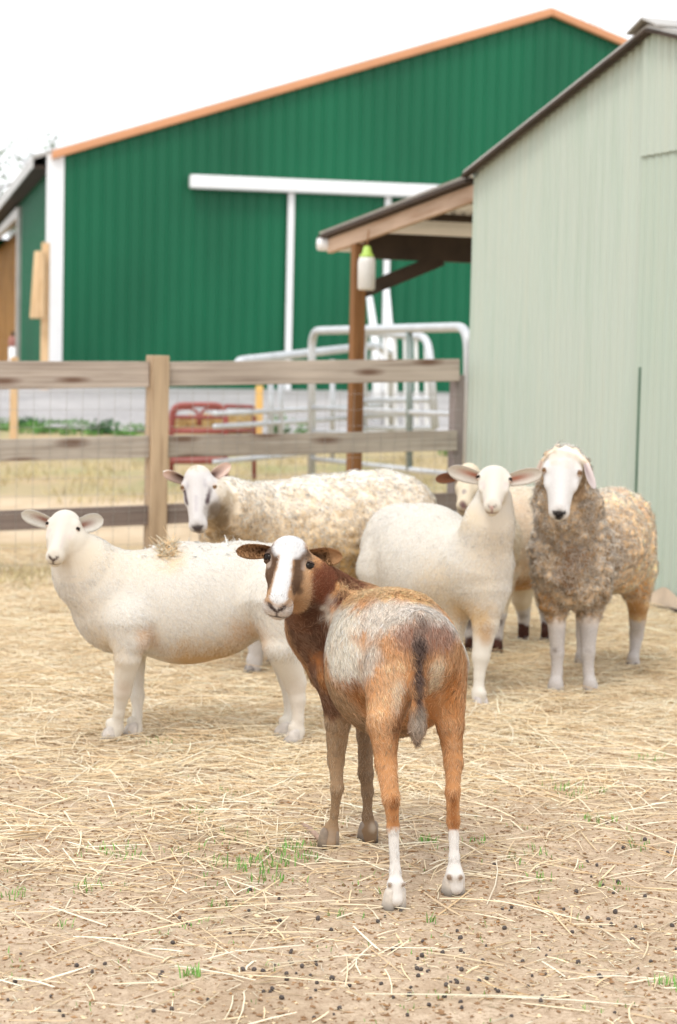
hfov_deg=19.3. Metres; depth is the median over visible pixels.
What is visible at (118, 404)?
gravel drive
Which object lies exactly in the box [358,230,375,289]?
hanging bottle
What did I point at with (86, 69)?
sky
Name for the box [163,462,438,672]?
sheep
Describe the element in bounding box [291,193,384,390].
sliding door
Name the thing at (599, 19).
tree
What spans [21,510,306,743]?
sheep
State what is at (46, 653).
straw
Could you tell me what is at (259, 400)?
post
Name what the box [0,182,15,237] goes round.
tree
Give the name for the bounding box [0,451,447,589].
rough grass
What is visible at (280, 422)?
metal gate
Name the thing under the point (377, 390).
pole
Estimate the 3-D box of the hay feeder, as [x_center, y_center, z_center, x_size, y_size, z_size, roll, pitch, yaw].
[-1.249,-0.745,20.621,1.279,0.803,0.732,-1,5,-24]
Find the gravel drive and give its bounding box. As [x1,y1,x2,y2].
[1,387,448,432]
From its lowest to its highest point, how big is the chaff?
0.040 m
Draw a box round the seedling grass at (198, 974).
[0,735,676,1023]
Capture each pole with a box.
[366,296,382,423]
[383,288,392,423]
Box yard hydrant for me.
[8,332,15,401]
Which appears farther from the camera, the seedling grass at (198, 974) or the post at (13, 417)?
the post at (13, 417)
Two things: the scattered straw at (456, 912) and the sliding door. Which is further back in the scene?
the sliding door
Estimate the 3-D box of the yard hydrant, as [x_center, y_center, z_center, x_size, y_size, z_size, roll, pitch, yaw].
[-5.087,-2.226,30.929,0.107,1.167,0.110,1,4,0]
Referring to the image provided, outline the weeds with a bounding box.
[0,414,447,455]
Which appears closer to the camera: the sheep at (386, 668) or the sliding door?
the sheep at (386, 668)
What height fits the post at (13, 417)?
1.242 m
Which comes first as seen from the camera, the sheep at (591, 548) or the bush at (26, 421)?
the sheep at (591, 548)
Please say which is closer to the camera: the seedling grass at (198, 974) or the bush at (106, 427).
the seedling grass at (198, 974)
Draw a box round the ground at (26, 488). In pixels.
[0,426,676,1023]
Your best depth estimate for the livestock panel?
17.75 m
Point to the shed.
(553, 222)
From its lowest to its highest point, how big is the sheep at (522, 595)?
0.888 m
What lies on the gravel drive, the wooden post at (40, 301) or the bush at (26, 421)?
the wooden post at (40, 301)
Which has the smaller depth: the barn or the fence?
the fence
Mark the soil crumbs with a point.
(441, 1012)
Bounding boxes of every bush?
[18,415,46,426]
[87,418,122,434]
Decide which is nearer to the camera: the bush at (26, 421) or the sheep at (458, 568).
the sheep at (458, 568)
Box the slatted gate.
[363,333,438,430]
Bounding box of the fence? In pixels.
[0,355,464,574]
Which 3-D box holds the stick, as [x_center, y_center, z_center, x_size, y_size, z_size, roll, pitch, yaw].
[-0.069,0.876,5.426,0.016,0.018,0.226,0,5,-17]
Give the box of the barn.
[0,7,627,391]
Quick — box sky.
[0,0,676,238]
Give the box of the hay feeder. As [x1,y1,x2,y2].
[168,402,266,478]
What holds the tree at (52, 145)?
on the ground at (26, 488)
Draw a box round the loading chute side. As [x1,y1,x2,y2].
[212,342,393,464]
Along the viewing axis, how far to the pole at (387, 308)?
29.42 m
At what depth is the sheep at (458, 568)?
7.49 m
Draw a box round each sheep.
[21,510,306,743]
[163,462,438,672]
[235,535,469,910]
[355,465,541,708]
[435,463,548,653]
[525,440,659,694]
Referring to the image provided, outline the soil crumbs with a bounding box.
[0,695,676,1023]
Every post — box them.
[10,357,18,438]
[30,242,49,360]
[255,386,262,433]
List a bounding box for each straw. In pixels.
[0,545,676,998]
[0,753,676,1023]
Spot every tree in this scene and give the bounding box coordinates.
[0,126,72,238]
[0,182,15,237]
[580,0,676,27]
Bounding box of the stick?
[300,823,318,839]
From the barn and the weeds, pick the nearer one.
the weeds
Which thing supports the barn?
on the ground at (26, 488)
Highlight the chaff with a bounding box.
[0,692,676,1023]
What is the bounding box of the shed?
[316,17,676,613]
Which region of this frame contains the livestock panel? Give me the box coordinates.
[308,322,469,474]

